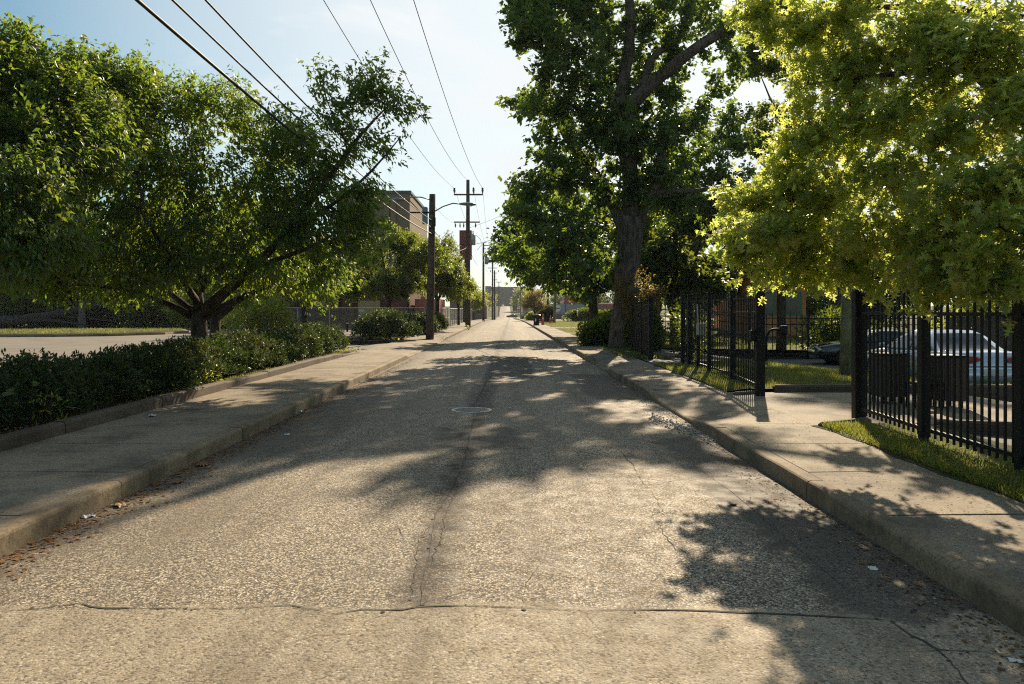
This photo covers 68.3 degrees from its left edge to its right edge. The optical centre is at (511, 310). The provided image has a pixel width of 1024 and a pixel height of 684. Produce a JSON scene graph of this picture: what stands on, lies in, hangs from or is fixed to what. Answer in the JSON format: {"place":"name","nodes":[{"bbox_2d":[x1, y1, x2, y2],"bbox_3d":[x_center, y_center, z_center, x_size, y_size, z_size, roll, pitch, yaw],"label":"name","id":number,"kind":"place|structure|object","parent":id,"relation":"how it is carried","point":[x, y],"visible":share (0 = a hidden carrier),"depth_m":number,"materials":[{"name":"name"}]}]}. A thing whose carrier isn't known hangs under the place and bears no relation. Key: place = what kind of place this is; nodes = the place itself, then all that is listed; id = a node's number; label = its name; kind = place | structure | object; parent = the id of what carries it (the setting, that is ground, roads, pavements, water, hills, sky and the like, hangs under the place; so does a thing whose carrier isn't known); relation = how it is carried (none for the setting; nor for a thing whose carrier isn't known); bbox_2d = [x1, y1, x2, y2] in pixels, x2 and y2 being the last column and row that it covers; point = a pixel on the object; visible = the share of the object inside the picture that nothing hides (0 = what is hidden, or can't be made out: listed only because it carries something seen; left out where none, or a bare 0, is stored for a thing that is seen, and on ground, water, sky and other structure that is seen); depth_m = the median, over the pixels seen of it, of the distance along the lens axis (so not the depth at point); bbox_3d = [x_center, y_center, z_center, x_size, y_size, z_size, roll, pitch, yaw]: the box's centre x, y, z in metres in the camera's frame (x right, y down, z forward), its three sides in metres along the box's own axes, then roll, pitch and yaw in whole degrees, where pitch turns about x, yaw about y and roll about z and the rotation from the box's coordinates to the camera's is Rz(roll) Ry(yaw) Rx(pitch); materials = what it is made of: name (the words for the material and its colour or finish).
{"place":"outdoors","nodes":[
{"label":"outdoors","id":0,"kind":"place"},
{"bbox_2d":[0,328,366,366],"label":"car park","id":1,"kind":"structure","parent":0,"point":[59,346],"depth_m":38.75,"materials":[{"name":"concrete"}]},
{"bbox_2d":[0,284,24,327],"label":"shrub","id":2,"kind":"object","parent":1,"relation":"on","point":[6,298],"visible":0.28,"depth_m":67.69,"materials":[{"name":"green plant"}]},
{"bbox_2d":[0,286,97,327],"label":"shrub","id":3,"kind":"object","parent":1,"relation":"on","point":[33,308],"visible":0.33,"depth_m":67.86,"materials":[{"name":"green plant"}]},
{"bbox_2d":[0,302,113,326],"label":"hedge","id":4,"kind":"object","parent":1,"relation":"on","point":[48,316],"visible":0.75,"depth_m":65.38,"materials":[{"name":"green plant"}]},
{"bbox_2d":[0,10,152,298],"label":"cherry tree","id":5,"kind":"object","parent":1,"relation":"on","point":[35,171],"visible":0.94,"depth_m":11.98,"materials":[{"name":"green plant"}]},
{"bbox_2d":[64,263,115,327],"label":"street tree","id":6,"kind":"object","parent":1,"relation":"on","point":[81,316],"visible":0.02,"depth_m":65.76,"materials":[{"name":"brown plant"}]},
{"bbox_2d":[46,294,138,327],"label":"shrub","id":7,"kind":"object","parent":1,"relation":"on","point":[100,311],"visible":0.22,"depth_m":70.64,"materials":[{"name":"green plant"}]},
{"bbox_2d":[0,329,188,336],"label":"island kerb","id":8,"kind":"structure","parent":1,"relation":"on","point":[86,335],"depth_m":47.75,"materials":[{"name":"concrete"}]},
{"bbox_2d":[0,327,184,334],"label":"island lawn","id":9,"kind":"structure","parent":8,"relation":"on","point":[94,332],"depth_m":52.45,"materials":[{"name":"green plant"}]},
{"bbox_2d":[106,281,189,327],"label":"shrub","id":10,"kind":"object","parent":1,"relation":"on","point":[153,314],"visible":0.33,"depth_m":68.84,"materials":[{"name":"green plant"}]},
{"bbox_2d":[160,274,224,327],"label":"shrub","id":11,"kind":"object","parent":1,"relation":"on","point":[189,301],"visible":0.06,"depth_m":67.01,"materials":[{"name":"green plant"}]},
{"bbox_2d":[93,177,365,337],"bbox_3d":[-9.295,-1.182,23.454,8.491,5.774,5.739,0,0,21],"label":"cherry tree","id":12,"kind":"object","parent":1,"relation":"on","point":[215,322],"visible":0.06,"depth_m":23.19,"materials":[{"name":"green plant"}]},
{"bbox_2d":[220,292,300,334],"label":"shrub","id":13,"kind":"object","parent":1,"relation":"on","point":[265,317],"visible":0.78,"depth_m":46.46,"materials":[{"name":"green plant"}]},
{"bbox_2d":[263,227,364,325],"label":"street tree","id":14,"kind":"object","parent":1,"relation":"on","point":[304,315],"visible":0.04,"depth_m":51.86,"materials":[{"name":"green plant"}]},
{"bbox_2d":[234,307,424,330],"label":"chain link fence","id":15,"kind":"object","parent":1,"relation":"on","point":[343,316],"visible":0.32,"depth_m":60.00,"materials":[{"name":"metal"}]},
{"bbox_2d":[0,319,487,523],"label":"pavement","id":16,"kind":"structure","parent":0,"point":[17,463],"depth_m":9.47,"materials":[{"name":"concrete"}]},
{"bbox_2d":[413,311,441,333],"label":"yew shrub","id":17,"kind":"object","parent":16,"relation":"on","point":[421,317],"visible":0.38,"depth_m":48.35,"materials":[{"name":"green plant"}]},
{"bbox_2d":[389,194,475,339],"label":"utility pole","id":18,"kind":"object","parent":16,"relation":"on","point":[430,288],"visible":0.88,"depth_m":41.84,"materials":[{"name":"brown wood"}]},
{"bbox_2d":[135,0,431,233],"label":"overhead wire","id":19,"kind":"object","parent":18,"relation":"attached to","point":[172,30],"visible":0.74,"depth_m":11.42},
{"bbox_2d":[171,0,431,227],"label":"overhead wire","id":20,"kind":"object","parent":18,"relation":"attached to","point":[217,42],"visible":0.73,"depth_m":12.32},
{"bbox_2d":[205,0,430,219],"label":"overhead wire","id":21,"kind":"object","parent":18,"relation":"attached to","point":[241,37],"visible":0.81,"depth_m":13.53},
{"bbox_2d":[444,262,476,324],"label":"street tree","id":22,"kind":"object","parent":16,"relation":"on","point":[458,300],"visible":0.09,"depth_m":79.84,"materials":[{"name":"green plant"}]},
{"bbox_2d":[453,180,483,326],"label":"utility pole","id":23,"kind":"object","parent":16,"relation":"on","point":[468,301],"visible":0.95,"depth_m":72.81,"materials":[{"name":"wood"}]},
{"bbox_2d":[482,243,488,321],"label":"utility pole","id":24,"kind":"object","parent":16,"relation":"on","point":[483,299],"visible":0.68,"depth_m":119.87,"materials":[{"name":"wood"}]},
{"bbox_2d":[335,344,389,352],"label":"driveway","id":25,"kind":"structure","parent":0,"point":[364,347],"depth_m":32.92,"materials":[{"name":"concrete"}]},
{"bbox_2d":[0,306,1023,683],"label":"road","id":26,"kind":"structure","parent":0,"point":[334,506],"depth_m":4.99,"materials":[{"name":"grey asphalt"}]},
{"bbox_2d":[1,603,336,612],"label":"road crack","id":27,"kind":"object","parent":26,"relation":"on","point":[154,608],"visible":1,"depth_m":4.28,"materials":[{"name":"black asphalt"}]},
{"bbox_2d":[0,362,413,579],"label":"leaf litter","id":28,"kind":"object","parent":26,"relation":"on","point":[48,539],"visible":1,"depth_m":6.75,"materials":[{"name":"brown plant"}]},
{"bbox_2d":[3,359,412,581],"bbox_3d":[-3.251,1.705,14.799,0.615,0.021,24.015,0,0,0],"label":"gutter grit","id":29,"kind":"object","parent":26,"relation":"on","point":[149,489],"visible":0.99,"depth_m":6.87,"materials":[{"name":"gravel"}]},
{"bbox_2d":[0,318,495,556],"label":"kerb","id":30,"kind":"structure","parent":26,"relation":"on","point":[24,529],"depth_m":7.45,"materials":[{"name":"concrete"}]},
{"bbox_2d":[452,407,491,412],"bbox_3d":[-0.665,1.680,12.650,0.670,0.040,0.670,0,0,0],"label":"manhole cover","id":31,"kind":"object","parent":26,"relation":"on","point":[471,410],"visible":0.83,"depth_m":12.57,"materials":[{"name":"metal"}]},
{"bbox_2d":[290,590,894,621],"bbox_3d":[0.409,1.683,4.319,3.377,0.033,0.413,0,0,0],"label":"road crack","id":32,"kind":"object","parent":26,"relation":"on","point":[799,613],"visible":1,"depth_m":4.21,"materials":[{"name":"black asphalt"}]},
{"bbox_2d":[648,412,718,445],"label":"loose gravel","id":33,"kind":"structure","parent":26,"relation":"on","point":[700,435],"depth_m":10.92,"materials":[{"name":"grey gravel"}]},
{"bbox_2d":[516,319,1023,635],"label":"kerb","id":34,"kind":"structure","parent":26,"relation":"on","point":[997,597],"depth_m":5.59,"materials":[{"name":"concrete"}]},
{"bbox_2d":[589,362,1023,680],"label":"leaf litter","id":35,"kind":"object","parent":26,"relation":"on","point":[965,640],"visible":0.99,"depth_m":4.83,"materials":[{"name":"brown plant"}]},
{"bbox_2d":[596,367,1023,682],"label":"gutter grit","id":36,"kind":"object","parent":26,"relation":"on","point":[970,624],"visible":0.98,"depth_m":4.77,"materials":[{"name":"grey gravel"}]},
{"bbox_2d":[0,0,1023,305],"label":"sky","id":37,"kind":"structure","parent":0,"point":[474,66],"materials":[{"name":"blue"}]},
{"bbox_2d":[18,306,1012,498],"bbox_3d":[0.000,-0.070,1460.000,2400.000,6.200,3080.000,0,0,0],"label":"ground","id":38,"kind":"structure","parent":0,"point":[516,313],"depth_m":338.47,"materials":[{"name":"green plant"}]},
{"bbox_2d":[0,350,349,434],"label":"planting bed","id":39,"kind":"object","parent":38,"relation":"on","point":[119,400],"visible":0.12,"depth_m":12.23,"materials":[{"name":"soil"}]},
{"bbox_2d":[17,388,79,424],"bbox_3d":[-5.977,1.250,9.622,0.793,0.506,0.733,0,0,0],"label":"weed plant","id":40,"kind":"object","parent":39,"relation":"on","point":[42,417],"visible":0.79,"depth_m":9.58,"materials":[{"name":"green plant"}]},
{"bbox_2d":[0,318,338,428],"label":"hedge","id":41,"kind":"object","parent":39,"relation":"on","point":[106,375],"visible":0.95,"depth_m":12.65,"materials":[{"name":"green plant"}]},
{"bbox_2d":[300,320,349,352],"bbox_3d":[-6.902,0.943,26.561,2.281,1.219,2.871,0,0,0],"label":"yew shrub","id":42,"kind":"object","parent":39,"relation":"on","point":[338,337],"visible":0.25,"depth_m":26.49,"materials":[{"name":"green plant"}]},
{"bbox_2d":[0,353,353,451],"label":"bed kerb","id":43,"kind":"structure","parent":38,"relation":"on","point":[30,435],"depth_m":11.15,"materials":[{"name":"grey concrete"}]},
{"bbox_2d":[0,35,431,376],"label":"cherry tree","id":44,"kind":"object","parent":38,"relation":"on","point":[128,212],"visible":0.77,"depth_m":15.13,"materials":[{"name":"green plant"}]},
{"bbox_2d":[282,191,444,327],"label":"brick building","id":45,"kind":"structure","parent":38,"relation":"on","point":[351,316],"depth_m":73.50,"materials":[{"name":"brick"}]},
{"bbox_2d":[348,334,401,344],"bbox_3d":[-7.275,1.640,51.200,2.650,0.320,29.600,0,0,0],"label":"planting bed","id":46,"kind":"object","parent":38,"relation":"on","point":[359,341],"visible":0.14,"depth_m":36.97,"materials":[{"name":"soil"}]},
{"bbox_2d":[349,307,423,339],"bbox_3d":[-6.411,0.676,39.173,3.896,1.796,4.132,0,0,30],"label":"yew shrub","id":47,"kind":"object","parent":46,"relation":"on","point":[388,323],"visible":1,"depth_m":38.28,"materials":[{"name":"green plant"}]},
{"bbox_2d":[336,218,456,309],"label":"street tree","id":48,"kind":"object","parent":38,"relation":"on","point":[390,284],"visible":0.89,"depth_m":48.26,"materials":[{"name":"green plant"}]},
{"bbox_2d":[413,230,481,330],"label":"street tree","id":49,"kind":"object","parent":38,"relation":"on","point":[450,285],"visible":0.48,"depth_m":56.34,"materials":[{"name":"green plant"}]},
{"bbox_2d":[442,308,471,326],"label":"chain link fence","id":50,"kind":"object","parent":38,"relation":"on","point":[454,316],"visible":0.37,"depth_m":84.43,"materials":[{"name":"metal"}]},
{"bbox_2d":[459,230,471,322],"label":"pylon sign","id":51,"kind":"object","parent":38,"relation":"on","point":[462,237],"visible":0.64,"depth_m":94.75,"materials":[{"name":"red metal"}]},
{"bbox_2d":[450,292,489,319],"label":"gabled building","id":52,"kind":"structure","parent":38,"relation":"on","point":[478,314],"depth_m":184.00,"materials":[{"name":"white stone"}]},
{"bbox_2d":[461,285,490,319],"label":"street tree","id":53,"kind":"object","parent":38,"relation":"on","point":[476,303],"visible":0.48,"depth_m":132.42,"materials":[{"name":"green plant"}]},
{"bbox_2d":[485,286,532,305],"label":"brick building","id":54,"kind":"structure","parent":38,"relation":"on","point":[505,295],"depth_m":650.00,"materials":[{"name":"grey brick"}]},
{"bbox_2d":[549,296,599,318],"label":"store building","id":55,"kind":"structure","parent":38,"relation":"on","point":[563,307],"depth_m":199.00,"materials":[{"name":"white paint"}]},
{"bbox_2d":[632,299,652,363],"bbox_3d":[4.558,0.703,26.537,0.170,2.154,4.445,0,0,2],"label":"metal fence","id":56,"kind":"object","parent":38,"relation":"on","point":[642,328],"visible":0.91,"depth_m":25.86,"materials":[{"name":"grey metal"}]},
{"bbox_2d":[662,296,716,358],"bbox_3d":[6.154,0.618,26.346,1.850,2.285,1.749,0,0,0],"label":"shrub","id":57,"kind":"object","parent":38,"relation":"on","point":[675,326],"visible":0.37,"depth_m":26.32,"materials":[{"name":"green plant"}]},
{"bbox_2d":[703,353,818,358],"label":"fence kerb","id":58,"kind":"structure","parent":38,"relation":"on","point":[787,357],"depth_m":33.18,"materials":[{"name":"grey concrete"}]},
{"bbox_2d":[695,0,1023,337],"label":"oak tree","id":59,"kind":"object","parent":38,"relation":"on","point":[948,249],"visible":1,"depth_m":8.08,"materials":[{"name":"green plant"}]},
{"bbox_2d":[772,384,1011,401],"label":"lawn kerb","id":60,"kind":"structure","parent":38,"relation":"on","point":[811,387],"depth_m":14.34,"materials":[{"name":"grey concrete"}]},
{"bbox_2d":[851,268,1023,471],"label":"metal fence","id":61,"kind":"object","parent":38,"relation":"on","point":[859,314],"visible":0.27,"depth_m":8.55,"materials":[{"name":"black metal"}]},
{"bbox_2d":[931,296,1011,328],"bbox_3d":[19.415,0.642,30.933,5.114,3.271,3.338,0,0,0],"label":"shrub","id":62,"kind":"object","parent":38,"relation":"on","point":[978,308],"visible":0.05,"depth_m":30.20,"materials":[{"name":"green plant"}]},
{"bbox_2d":[945,316,1011,350],"bbox_3d":[18.039,1.185,25.065,7.222,2.000,0.171,0,0,0],"label":"wooden fence","id":63,"kind":"object","parent":38,"relation":"on","point":[1009,343],"visible":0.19,"depth_m":24.99,"materials":[{"name":"wood"}]},
{"bbox_2d":[532,320,825,358],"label":"roadside lawn","id":64,"kind":"structure","parent":0,"point":[769,343],"depth_m":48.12,"materials":[{"name":"green plant"}]},
{"bbox_2d":[518,286,550,313],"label":"street tree","id":65,"kind":"object","parent":64,"relation":"on","point":[536,305],"visible":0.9,"depth_m":123.06,"materials":[{"name":"green plant"}]},
{"bbox_2d":[538,305,552,321],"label":"shrub","id":66,"kind":"object","parent":64,"relation":"on","point":[546,311],"visible":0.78,"depth_m":100.29,"materials":[{"name":"green plant"}]},
{"bbox_2d":[562,308,586,321],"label":"shrub","id":67,"kind":"object","parent":64,"relation":"on","point":[572,314],"visible":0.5,"depth_m":107.75,"materials":[{"name":"green plant"}]},
{"bbox_2d":[482,171,675,319],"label":"shade tree","id":68,"kind":"object","parent":64,"relation":"on","point":[588,298],"visible":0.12,"depth_m":46.50,"materials":[{"name":"green plant"}]},
{"bbox_2d":[575,309,611,346],"bbox_3d":[3.944,0.811,33.411,2.323,1.821,2.251,0,0,0],"label":"shrub","id":69,"kind":"object","parent":64,"relation":"on","point":[595,331],"visible":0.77,"depth_m":32.89,"materials":[{"name":"green plant"}]},
{"bbox_2d":[595,344,666,357],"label":"grass","id":70,"kind":"structure","parent":64,"relation":"on","point":[631,353],"depth_m":26.65,"materials":[{"name":"green plant"}]},
{"bbox_2d":[491,0,778,349],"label":"cottonwood tree","id":71,"kind":"object","parent":64,"relation":"on","point":[619,126],"visible":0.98,"depth_m":30.17,"materials":[{"name":"green plant"}]},
{"bbox_2d":[610,264,669,320],"bbox_3d":[4.979,0.004,29.243,2.292,3.594,1.881,0,0,0],"label":"sapling","id":72,"kind":"object","parent":64,"relation":"on","point":[641,292],"visible":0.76,"depth_m":29.17,"materials":[{"name":"green plant"}]},
{"bbox_2d":[622,301,667,351],"bbox_3d":[5.349,0.601,30.205,1.880,2.210,1.426,0,0,0],"label":"shrub","id":73,"kind":"object","parent":64,"relation":"on","point":[659,333],"visible":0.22,"depth_m":30.02,"materials":[{"name":"green plant"}]},
{"bbox_2d":[614,210,705,312],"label":"garden tree","id":74,"kind":"object","parent":64,"relation":"on","point":[693,247],"visible":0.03,"depth_m":54.98,"materials":[{"name":"green plant"}]},
{"bbox_2d":[663,190,753,332],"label":"garden tree","id":75,"kind":"object","parent":64,"relation":"on","point":[734,273],"visible":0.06,"depth_m":58.50,"materials":[{"name":"green plant"}]},
{"bbox_2d":[720,275,805,335],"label":"orange building","id":76,"kind":"structure","parent":64,"relation":"on","point":[795,305],"depth_m":55.50,"materials":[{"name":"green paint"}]},
{"bbox_2d":[765,292,775,314],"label":"window frame","id":77,"kind":"structure","parent":76,"relation":"in","point":[770,306],"depth_m":55.40,"materials":[{"name":"teal glass"}]},
{"bbox_2d":[786,292,801,314],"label":"window frame","id":78,"kind":"structure","parent":76,"relation":"in","point":[793,305],"depth_m":55.40,"materials":[{"name":"teal glass"}]},
{"bbox_2d":[659,305,944,358],"bbox_3d":[15.600,0.993,33.100,20.900,2.674,0.100,0,0,0],"label":"metal fence","id":79,"kind":"object","parent":64,"relation":"on","point":[790,324],"visible":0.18,"depth_m":33.09,"materials":[{"name":"black metal"}]},
{"bbox_2d":[787,303,883,349],"bbox_3d":[15.497,0.912,35.916,4.927,2.649,2.892,0,0,0],"label":"shrub","id":80,"kind":"object","parent":64,"relation":"on","point":[824,331],"visible":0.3,"depth_m":35.74,"materials":[{"name":"green plant"}]},
{"bbox_2d":[733,0,988,340],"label":"open crowned tree","id":81,"kind":"object","parent":64,"relation":"on","point":[759,69],"visible":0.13,"depth_m":42.65,"materials":[{"name":"green plant"}]},
{"bbox_2d":[867,278,916,328],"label":"shrub","id":82,"kind":"object","parent":64,"relation":"on","point":[891,308],"visible":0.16,"depth_m":56.89,"materials":[{"name":"green plant"}]},
{"bbox_2d":[520,319,1023,588],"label":"pavement","id":83,"kind":"structure","parent":0,"point":[927,518],"depth_m":7.16,"materials":[{"name":"concrete"}]},
{"bbox_2d":[654,362,774,390],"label":"fence verge","id":84,"kind":"structure","parent":83,"relation":"on","point":[687,373],"depth_m":17.07,"materials":[{"name":"green plant"}]},
{"bbox_2d":[680,288,765,395],"bbox_3d":[4.767,0.653,17.653,0.357,2.174,8.023,0,0,4],"label":"metal fence","id":85,"kind":"object","parent":84,"relation":"on","point":[756,335],"visible":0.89,"depth_m":16.43,"materials":[{"name":"black metal"}]},
{"bbox_2d":[637,366,1023,568],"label":"pavement grit","id":86,"kind":"object","parent":83,"relation":"on","point":[885,479],"visible":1,"depth_m":6.81,"materials":[{"name":"grey gravel"}]},
{"bbox_2d":[811,419,1023,502],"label":"verge","id":87,"kind":"structure","parent":83,"relation":"on","point":[949,475],"depth_m":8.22,"materials":[{"name":"green plant"}]},
{"bbox_2d":[642,349,1011,445],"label":"driveway","id":88,"kind":"structure","parent":0,"point":[802,362],"depth_m":29.17,"materials":[{"name":"concrete"}]},
{"bbox_2d":[808,329,906,364],"bbox_3d":[14.368,1.475,29.845,4.810,1.440,2.200,0,0,6],"label":"parked car","id":89,"kind":"object","parent":88,"relation":"on","point":[828,352],"visible":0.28,"depth_m":29.26,"materials":[{"name":"black paint"}]},
{"bbox_2d":[867,329,1011,383],"bbox_3d":[10.850,1.225,19.345,2.200,1.500,4.810,0,0,0],"label":"parked car","id":90,"kind":"object","parent":88,"relation":"on","point":[1009,366],"visible":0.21,"depth_m":17.97,"materials":[{"name":"silver metal"}]},
{"bbox_2d":[937,419,1011,435],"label":"driveway kerb","id":91,"kind":"structure","parent":88,"relation":"on","point":[1009,428],"depth_m":10.07,"materials":[{"name":"grey concrete"}]},
{"bbox_2d":[694,358,1009,384],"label":"grass lawn","id":92,"kind":"structure","parent":0,"point":[831,381],"depth_m":16.67,"materials":[{"name":"green plant"}]},
{"bbox_2d":[765,326,787,361],"bbox_3d":[7.695,1.135,22.095,0.710,1.380,0.230,0,0,0],"label":"card reader post","id":93,"kind":"object","parent":92,"relation":"on","point":[783,330],"visible":0.88,"depth_m":22.06,"materials":[{"name":"black metal"}]},
{"bbox_2d":[839,26,860,374],"bbox_3d":[7.866,-2.600,18.458,1.688,9.408,0.429,0,0,-26],"label":"utility pole","id":94,"kind":"object","parent":92,"relation":"on","point":[845,351],"visible":0.08,"depth_m":18.57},
{"bbox_2d":[728,392,1011,425],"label":"gate walk","id":95,"kind":"structure","parent":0,"point":[815,408],"depth_m":12.19,"materials":[{"name":"concrete"}]},
{"bbox_2d":[868,352,906,403],"bbox_3d":[6.350,1.155,12.750,0.460,0.880,0.460,0,0,0],"label":"litter bin","id":96,"kind":"object","parent":95,"relation":"on","point":[887,375],"visible":0.39,"depth_m":12.53,"materials":[{"name":"black metal"}]},
{"bbox_2d":[931,354,965,407],"bbox_3d":[7.000,1.155,12.200,0.460,0.880,0.460,0,0,0],"label":"litter bin","id":97,"kind":"object","parent":95,"relation":"on","point":[950,376],"visible":0.41,"depth_m":11.98,"materials":[{"name":"black metal"}]},
{"bbox_2d":[905,381,944,408],"bbox_3d":[6.620,1.365,12.100,0.500,0.440,0.300,0,0,0],"label":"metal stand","id":98,"kind":"object","parent":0,"point":[932,383],"visible":0.32,"depth_m":11.96,"materials":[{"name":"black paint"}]},
{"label":"rear lawn","id":99,"kind":"structure","parent":0,"visible":0},
{"bbox_2d":[598,170,737,344],"bbox_3d":[8.408,-2.882,39.561,7.429,10.069,7.235,0,0,0],"label":"garden tree","id":100,"kind":"object","parent":99,"relation":"on","point":[673,265],"visible":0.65,"depth_m":38.23,"materials":[{"name":"green plant"}]},
{"bbox_2d":[724,175,822,349],"bbox_3d":[13.511,-2.171,37.198,5.030,9.060,5.855,0,0,-37],"label":"garden tree","id":101,"kind":"object","parent":99,"relation":"on","point":[781,305],"depth_m":37.31,"materials":[{"name":"brown plant"}]},
{"bbox_2d":[806,286,831,333],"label":"shrub","id":102,"kind":"object","parent":99,"relation":"on","point":[812,305],"visible":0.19,"depth_m":56.53,"materials":[{"name":"green plant"}]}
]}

